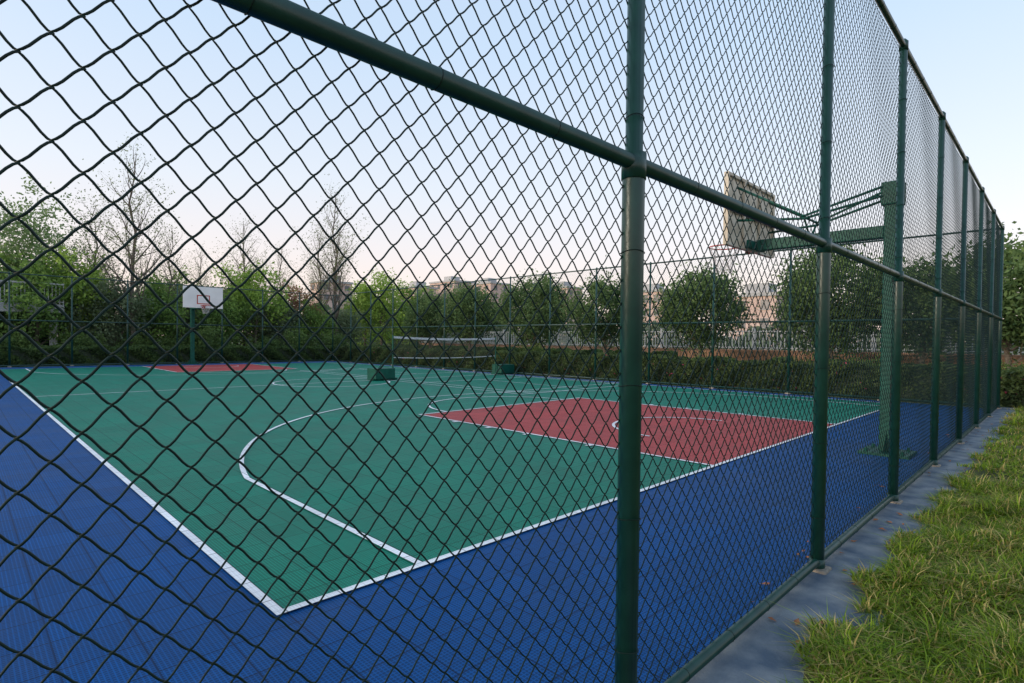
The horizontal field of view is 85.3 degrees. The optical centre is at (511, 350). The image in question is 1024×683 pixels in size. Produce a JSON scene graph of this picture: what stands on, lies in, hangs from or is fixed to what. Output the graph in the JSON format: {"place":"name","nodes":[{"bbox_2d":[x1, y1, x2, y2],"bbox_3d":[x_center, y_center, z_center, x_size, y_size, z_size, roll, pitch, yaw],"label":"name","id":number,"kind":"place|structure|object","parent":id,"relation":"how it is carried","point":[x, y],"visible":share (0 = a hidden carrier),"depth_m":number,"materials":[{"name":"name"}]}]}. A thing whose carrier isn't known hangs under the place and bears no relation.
{"place":"outdoors","nodes":[
{"label":"outdoors","id":0,"kind":"place"},
{"bbox_2d":[310,282,351,335],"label":"walls","id":1,"kind":"structure","parent":0,"point":[330,301],"depth_m":167.15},
{"bbox_2d":[312,284,348,306],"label":"windows","id":2,"kind":"structure","parent":1,"relation":"attached to","point":[347,287],"depth_m":167.03,"materials":[{"name":"grey glass"}]},
{"bbox_2d":[309,276,353,284],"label":"roof","id":3,"kind":"structure","parent":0,"point":[337,281],"depth_m":168.54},
{"bbox_2d":[399,288,435,298],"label":"walls","id":4,"kind":"structure","parent":0,"point":[427,289],"depth_m":186.61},
{"bbox_2d":[404,281,437,288],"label":"roof","id":5,"kind":"structure","parent":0,"point":[415,283],"depth_m":187.55,"materials":[{"name":"grey concrete"}]},
{"bbox_2d":[1,362,879,608],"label":"court floor","id":6,"kind":"structure","parent":0,"point":[112,429],"depth_m":6.81,"materials":[{"name":"green plastic"}]},
{"bbox_2d":[9,362,877,614],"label":"court lines","id":7,"kind":"object","parent":6,"relation":"on","point":[267,601],"visible":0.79,"depth_m":4.54,"materials":[{"name":"white paint"}]},
{"bbox_2d":[143,364,831,464],"bbox_3d":[-5.824,1.039,18.097,28.000,0.001,4.900,2,1,45],"label":"court key paint","id":8,"kind":"object","parent":6,"relation":"on","point":[510,422],"visible":0.7,"depth_m":9.68,"materials":[{"name":"red paint"}]},
{"bbox_2d":[430,281,468,307],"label":"walls","id":9,"kind":"structure","parent":0,"point":[441,288],"depth_m":195.00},
{"bbox_2d":[433,283,459,296],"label":"windows","id":10,"kind":"structure","parent":9,"relation":"attached to","point":[450,287],"depth_m":194.93,"materials":[{"name":"grey glass"}]},
{"bbox_2d":[429,276,474,283],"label":"roof","id":11,"kind":"structure","parent":9,"relation":"on","point":[447,278],"depth_m":197.34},
{"bbox_2d":[473,283,509,321],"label":"walls","id":12,"kind":"structure","parent":0,"point":[499,287],"depth_m":189.77,"materials":[{"name":"beige paint"}]},
{"bbox_2d":[468,278,508,284],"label":"roof","id":13,"kind":"structure","parent":12,"relation":"on","point":[491,281],"depth_m":192.15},
{"bbox_2d":[477,285,505,298],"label":"windows","id":14,"kind":"structure","parent":12,"relation":"attached to","point":[494,289],"depth_m":189.04,"materials":[{"name":"grey glass"}]},
{"bbox_2d":[0,0,1023,341],"label":"sky","id":15,"kind":"structure","parent":0,"point":[969,54],"materials":[{"name":"blue"}]},
{"bbox_2d":[14,342,1017,408],"bbox_3d":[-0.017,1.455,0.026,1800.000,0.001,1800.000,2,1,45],"label":"ground","id":16,"kind":"structure","parent":0,"point":[533,375],"depth_m":22.66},
{"bbox_2d":[0,324,44,348],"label":"garden bush","id":17,"kind":"object","parent":16,"relation":"on","point":[20,343],"visible":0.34,"depth_m":26.16,"materials":[{"name":"green plant"}]},
{"bbox_2d":[6,315,48,344],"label":"back wall","id":18,"kind":"structure","parent":16,"relation":"on","point":[43,338],"depth_m":31.17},
{"bbox_2d":[0,302,63,313],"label":"slab","id":19,"kind":"structure","parent":18,"relation":"on","point":[2,309],"depth_m":27.32,"materials":[{"name":"grey concrete"}]},
{"bbox_2d":[0,280,63,304],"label":"railing","id":20,"kind":"object","parent":19,"relation":"on","point":[59,302],"visible":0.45,"depth_m":27.75,"materials":[{"name":"white metal"}]},
{"bbox_2d":[0,242,63,343],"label":"broadleaf tree","id":21,"kind":"object","parent":16,"relation":"on","point":[2,255],"visible":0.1,"depth_m":29.02,"materials":[{"name":"green plant"}]},
{"bbox_2d":[0,252,94,344],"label":"broadleaf tree","id":22,"kind":"object","parent":16,"relation":"on","point":[21,298],"visible":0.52,"depth_m":27.75,"materials":[{"name":"green plant"}]},
{"bbox_2d":[0,172,102,319],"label":"poplar tree","id":23,"kind":"object","parent":16,"relation":"on","point":[17,246],"visible":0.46,"depth_m":29.78,"materials":[{"name":"green plant"}]},
{"bbox_2d":[49,313,56,345],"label":"columns","id":24,"kind":"structure","parent":16,"relation":"on","point":[52,340],"depth_m":28.67,"materials":[{"name":"grey concrete"}]},
{"bbox_2d":[32,244,117,344],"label":"young green tree","id":25,"kind":"object","parent":16,"relation":"on","point":[80,271],"visible":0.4,"depth_m":29.54,"materials":[{"name":"green plant"}]},
{"bbox_2d":[52,330,106,346],"bbox_3d":[-22.022,-0.089,28.501,2.469,1.876,2.358,1,1,10],"label":"garden bush","id":26,"kind":"object","parent":16,"relation":"on","point":[84,341],"visible":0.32,"depth_m":28.11,"materials":[{"name":"green plant"}]},
{"bbox_2d":[32,232,127,342],"bbox_3d":[-26.018,-3.083,31.827,4.985,7.426,5.474,1,1,23],"label":"poplar tree","id":27,"kind":"object","parent":16,"relation":"on","point":[60,330],"visible":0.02,"depth_m":32.00,"materials":[{"name":"green plant"}]},
{"bbox_2d":[53,188,132,336],"bbox_3d":[-23.520,-4.144,31.224,4.212,9.648,5.243,1,1,17],"label":"bare tree","id":28,"kind":"object","parent":16,"relation":"on","point":[89,247],"visible":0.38,"depth_m":31.30,"materials":[{"name":"brown plant"}]},
{"bbox_2d":[58,270,156,346],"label":"broadleaf tree","id":29,"kind":"object","parent":16,"relation":"on","point":[114,333],"visible":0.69,"depth_m":29.93,"materials":[{"name":"green plant"}]},
{"bbox_2d":[70,132,184,344],"bbox_3d":[-20.582,-5.633,30.129,5.660,12.784,5.570,2,1,43],"label":"bare tree","id":30,"kind":"object","parent":16,"relation":"on","point":[131,257],"visible":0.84,"depth_m":30.42,"materials":[{"name":"brown plant"}]},
{"bbox_2d":[112,325,158,346],"bbox_3d":[-20.949,-0.338,30.692,2.306,2.145,2.593,1,1,-1],"label":"garden bush","id":31,"kind":"object","parent":16,"relation":"on","point":[138,341],"visible":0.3,"depth_m":30.65,"materials":[{"name":"green plant"}]},
{"bbox_2d":[112,273,189,345],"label":"broadleaf tree","id":32,"kind":"object","parent":16,"relation":"on","point":[159,306],"visible":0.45,"depth_m":32.06,"materials":[{"name":"green plant"}]},
{"bbox_2d":[128,265,198,339],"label":"broadleaf tree","id":33,"kind":"object","parent":16,"relation":"on","point":[150,279],"visible":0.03,"depth_m":36.56,"materials":[{"name":"green plant"}]},
{"bbox_2d":[0,272,332,366],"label":"chain link fence","id":34,"kind":"object","parent":16,"relation":"on","point":[72,333],"visible":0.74,"depth_m":27.64,"materials":[{"name":"green metal"}]},
{"bbox_2d":[137,216,198,345],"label":"bare tree","id":35,"kind":"object","parent":16,"relation":"on","point":[171,278],"visible":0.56,"depth_m":34.02,"materials":[{"name":"brown plant"}]},
{"bbox_2d":[153,287,217,340],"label":"broadleaf tree","id":36,"kind":"object","parent":16,"relation":"on","point":[196,316],"visible":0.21,"depth_m":34.26,"materials":[{"name":"green plant"}]},
{"bbox_2d":[188,242,223,322],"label":"bare tree","id":37,"kind":"object","parent":16,"relation":"on","point":[200,270],"visible":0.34,"depth_m":37.94,"materials":[{"name":"brown plant"}]},
{"bbox_2d":[178,315,234,347],"bbox_3d":[-17.898,-0.645,32.899,3.021,2.809,3.396,1,1,9],"label":"garden bush","id":38,"kind":"object","parent":16,"relation":"on","point":[211,336],"visible":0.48,"depth_m":32.07,"materials":[{"name":"green plant"}]},
{"bbox_2d":[180,292,258,344],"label":"broadleaf tree","id":39,"kind":"object","parent":16,"relation":"on","point":[233,319],"visible":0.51,"depth_m":34.37,"materials":[{"name":"green plant"}]},
{"bbox_2d":[203,215,274,345],"bbox_3d":[-18.577,-4.509,38.191,4.476,10.251,5.571,0,1,-23],"label":"bare tree","id":40,"kind":"object","parent":16,"relation":"on","point":[242,261],"visible":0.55,"depth_m":37.97,"materials":[{"name":"brown plant"}]},
{"bbox_2d":[202,272,283,344],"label":"broadleaf tree","id":41,"kind":"object","parent":16,"relation":"on","point":[249,311],"visible":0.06,"depth_m":38.43,"materials":[{"name":"green plant"}]},
{"bbox_2d":[211,259,299,345],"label":"young green tree","id":42,"kind":"object","parent":16,"relation":"on","point":[246,285],"visible":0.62,"depth_m":36.30,"materials":[{"name":"green plant"}]},
{"bbox_2d":[249,335,278,346],"bbox_3d":[-15.700,-0.088,35.337,2.305,1.751,2.201,0,1,-22],"label":"garden bush","id":43,"kind":"object","parent":16,"relation":"on","point":[273,343],"visible":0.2,"depth_m":34.93,"materials":[{"name":"green plant"}]},
{"bbox_2d":[248,293,310,341],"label":"broadleaf tree","id":44,"kind":"object","parent":16,"relation":"on","point":[271,332],"visible":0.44,"depth_m":37.55,"materials":[{"name":"green plant"}]},
{"bbox_2d":[258,239,300,339],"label":"bare tree","id":45,"kind":"object","parent":16,"relation":"on","point":[280,277],"visible":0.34,"depth_m":40.71,"materials":[{"name":"brown plant"}]},
{"bbox_2d":[57,281,517,345],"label":"distant trees","id":46,"kind":"object","parent":16,"relation":"on","point":[499,329],"visible":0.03,"depth_m":70.05,"materials":[{"name":"green plant"}]},
{"bbox_2d":[273,323,317,346],"bbox_3d":[-14.466,-0.606,36.726,2.860,2.659,3.214,2,1,45],"label":"garden bush","id":47,"kind":"object","parent":16,"relation":"on","point":[289,339],"visible":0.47,"depth_m":36.66,"materials":[{"name":"green plant"}]},
{"bbox_2d":[280,279,324,335],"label":"red leaf tree","id":48,"kind":"object","parent":16,"relation":"on","point":[296,297],"visible":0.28,"depth_m":40.25,"materials":[{"name":"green plant"}]},
{"bbox_2d":[290,297,341,344],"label":"broadleaf tree","id":49,"kind":"object","parent":16,"relation":"on","point":[321,319],"visible":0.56,"depth_m":39.97,"materials":[{"name":"green plant"}]},
{"bbox_2d":[290,220,349,323],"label":"bare tree","id":50,"kind":"object","parent":16,"relation":"on","point":[318,284],"visible":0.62,"depth_m":44.93,"materials":[{"name":"brown plant"}]},
{"bbox_2d":[289,174,369,344],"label":"bare tree","id":51,"kind":"object","parent":16,"relation":"on","point":[334,286],"visible":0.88,"depth_m":41.57,"materials":[{"name":"brown plant"}]},
{"bbox_2d":[313,331,348,345],"bbox_3d":[-12.428,-0.267,38.684,2.687,2.138,2.815,2,1,41],"label":"garden bush","id":52,"kind":"object","parent":16,"relation":"on","point":[327,341],"visible":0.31,"depth_m":38.24,"materials":[{"name":"green plant"}]},
{"bbox_2d":[322,305,367,345],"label":"broadleaf tree","id":53,"kind":"object","parent":16,"relation":"on","point":[344,325],"visible":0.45,"depth_m":43.05,"materials":[{"name":"green plant"}]},
{"bbox_2d":[341,278,390,344],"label":"young green tree","id":54,"kind":"object","parent":16,"relation":"on","point":[359,288],"visible":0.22,"depth_m":48.54,"materials":[{"name":"green plant"}]},
{"bbox_2d":[354,266,407,344],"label":"young green tree","id":55,"kind":"object","parent":16,"relation":"on","point":[379,305],"visible":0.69,"depth_m":46.53,"materials":[{"name":"green plant"}]},
{"bbox_2d":[383,278,437,344],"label":"young green tree","id":56,"kind":"object","parent":16,"relation":"on","point":[409,300],"visible":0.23,"depth_m":50.14,"materials":[{"name":"green plant"}]},
{"bbox_2d":[398,277,459,347],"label":"osmanthus tree","id":57,"kind":"object","parent":16,"relation":"on","point":[425,304],"visible":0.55,"depth_m":37.17,"materials":[{"name":"green plant"}]},
{"bbox_2d":[430,277,507,349],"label":"osmanthus tree","id":58,"kind":"object","parent":16,"relation":"on","point":[470,300],"visible":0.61,"depth_m":33.98,"materials":[{"name":"green plant"}]},
{"bbox_2d":[0,344,970,366],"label":"shrub hedge","id":59,"kind":"object","parent":16,"relation":"on","point":[235,353],"visible":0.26,"depth_m":29.28,"materials":[{"name":"green plant"}]},
{"bbox_2d":[0,361,982,682],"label":"court surround","id":60,"kind":"object","parent":16,"relation":"on","point":[50,489],"visible":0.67,"depth_m":3.21,"materials":[{"name":"blue rubber"}]},
{"bbox_2d":[183,286,222,364],"bbox_3d":[-15.873,-1.210,28.181,2.700,3.910,1.800,2,1,45],"label":"basketball hoop","id":61,"kind":"object","parent":60,"relation":"on","point":[193,299],"visible":0.97,"depth_m":27.83,"materials":[{"name":"green paint"}]},
{"bbox_2d":[367,335,513,380],"bbox_3d":[-2.454,0.236,21.451,0.560,1.580,6.800,2,1,45],"label":"badminton net","id":62,"kind":"object","parent":60,"relation":"on","point":[388,373],"visible":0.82,"depth_m":20.75,"materials":[{"name":"black fabric"}]},
{"bbox_2d":[709,171,916,459],"bbox_3d":[4.217,-0.609,8.137,2.790,3.910,1.800,2,1,45],"label":"basketball hoop","id":63,"kind":"object","parent":60,"relation":"on","point":[740,221],"visible":0.52,"depth_m":7.98,"materials":[{"name":"green paint"}]},
{"bbox_2d":[752,422,1001,641],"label":"fallen leaves","id":64,"kind":"object","parent":60,"relation":"on","point":[796,620],"visible":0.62,"depth_m":3.53,"materials":[{"name":"brown plant"}]},
{"bbox_2d":[518,343,545,351],"bbox_3d":[1.104,0.329,29.582,1.932,1.467,1.844,1,1,2],"label":"garden bush","id":65,"kind":"object","parent":16,"relation":"on","point":[539,349],"visible":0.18,"depth_m":29.24,"materials":[{"name":"green plant"}]},
{"bbox_2d":[489,268,576,348],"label":"osmanthus tree","id":66,"kind":"object","parent":16,"relation":"on","point":[519,320],"visible":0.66,"depth_m":30.26,"materials":[{"name":"green plant"}]},
{"bbox_2d":[553,254,652,353],"bbox_3d":[4.663,-1.803,28.036,5.044,5.779,5.019,0,1,-33],"label":"osmanthus tree","id":67,"kind":"object","parent":16,"relation":"on","point":[608,317],"visible":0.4,"depth_m":27.15,"materials":[{"name":"green plant"}]},
{"bbox_2d":[331,227,1000,404],"bbox_3d":[-0.107,-1.073,23.891,31.760,4.202,0.140,2,1,45],"label":"chain link fence","id":68,"kind":"object","parent":16,"relation":"on","point":[614,324],"visible":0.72,"depth_m":20.35,"materials":[{"name":"green metal"}]},
{"bbox_2d":[313,344,1023,407],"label":"hedge","id":69,"kind":"object","parent":16,"relation":"on","point":[1012,388],"visible":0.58,"depth_m":18.38,"materials":[{"name":"green plant"}]},
{"bbox_2d":[346,320,1023,354],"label":"distant trees","id":70,"kind":"object","parent":16,"relation":"on","point":[565,337],"visible":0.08,"depth_m":62.16,"materials":[{"name":"green plant"}]},
{"bbox_2d":[647,256,758,356],"bbox_3d":[8.311,-1.401,24.269,4.783,5.202,5.104,1,1,29],"label":"osmanthus tree","id":71,"kind":"object","parent":16,"relation":"on","point":[694,301],"visible":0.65,"depth_m":23.34,"materials":[{"name":"green plant"}]},
{"bbox_2d":[421,328,1023,361],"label":"boundary railing","id":72,"kind":"object","parent":16,"relation":"on","point":[661,347],"visible":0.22,"depth_m":36.05,"materials":[{"name":"white metal"}]},
{"bbox_2d":[790,356,813,362],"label":"garden bush","id":73,"kind":"object","parent":16,"relation":"on","point":[805,359],"visible":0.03,"depth_m":20.35,"materials":[{"name":"green plant"}]},
{"bbox_2d":[769,242,909,361],"bbox_3d":[12.072,-1.608,20.708,4.599,5.846,4.908,1,1,26],"label":"osmanthus tree","id":74,"kind":"object","parent":16,"relation":"on","point":[809,303],"visible":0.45,"depth_m":19.95,"materials":[{"name":"green plant"}]},
{"bbox_2d":[678,350,1023,368],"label":"wooden fence","id":75,"kind":"object","parent":16,"relation":"on","point":[680,353],"visible":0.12,"depth_m":24.97,"materials":[{"name":"brown wood"}]},
{"bbox_2d":[845,346,879,364],"bbox_3d":[11.422,0.577,17.903,1.596,1.485,1.795,1,1,7],"label":"garden bush","id":76,"kind":"object","parent":16,"relation":"on","point":[867,360],"visible":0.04,"depth_m":17.62,"materials":[{"name":"green plant"}]},
{"bbox_2d":[742,404,1023,682],"bbox_3d":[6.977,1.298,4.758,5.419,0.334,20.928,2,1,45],"label":"grass","id":77,"kind":"structure","parent":16,"relation":"on","point":[846,658],"depth_m":3.03,"materials":[{"name":"green plant"}]},
{"bbox_2d":[855,248,970,364],"bbox_3d":[14.633,-1.192,19.972,4.990,5.086,4.676,1,1,1],"label":"osmanthus tree","id":78,"kind":"object","parent":16,"relation":"on","point":[917,322],"visible":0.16,"depth_m":19.32,"materials":[{"name":"green plant"}]},
{"bbox_2d":[919,221,1023,367],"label":"osmanthus tree","id":79,"kind":"object","parent":16,"relation":"on","point":[1012,308],"visible":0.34,"depth_m":16.31,"materials":[{"name":"green plant"}]},
{"bbox_2d":[1001,360,1023,370],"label":"garden bush","id":80,"kind":"object","parent":16,"relation":"on","point":[1004,365],"visible":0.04,"depth_m":15.57,"materials":[{"name":"green plant"}]},
{"bbox_2d":[555,281,583,289],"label":"roof","id":81,"kind":"structure","parent":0,"point":[566,285],"depth_m":182.39,"materials":[{"name":"grey"}]},
{"bbox_2d":[558,288,581,343],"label":"walls","id":82,"kind":"structure","parent":0,"point":[572,301],"depth_m":179.67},
{"bbox_2d":[643,283,663,291],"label":"roof","id":83,"kind":"structure","parent":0,"point":[652,286],"depth_m":147.69,"materials":[{"name":"grey"}]},
{"bbox_2d":[643,291,672,346],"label":"walls","id":84,"kind":"structure","parent":0,"point":[653,317],"depth_m":145.65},
{"bbox_2d":[643,295,673,340],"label":"windows","id":85,"kind":"structure","parent":84,"relation":"attached to","point":[646,296],"depth_m":145.03,"materials":[{"name":"grey glass"}]},
{"bbox_2d":[730,295,787,349],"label":"walls","id":86,"kind":"structure","parent":0,"point":[763,311],"depth_m":96.79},
{"bbox_2d":[735,283,782,296],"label":"roof","id":87,"kind":"structure","parent":86,"relation":"on","point":[761,286],"depth_m":97.95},
{"bbox_2d":[737,300,786,343],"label":"windows","id":88,"kind":"structure","parent":86,"relation":"attached to","point":[766,305],"depth_m":96.16,"materials":[{"name":"grey glass"}]},
{"bbox_2d":[687,407,1021,682],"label":"path","id":89,"kind":"structure","parent":0,"point":[751,650],"depth_m":3.15,"materials":[{"name":"concrete"}]},
{"bbox_2d":[0,0,1004,682],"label":"chain link fence","id":90,"kind":"object","parent":89,"relation":"on","point":[630,160],"visible":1,"depth_m":1.95,"materials":[{"name":"green metal"}]}
]}

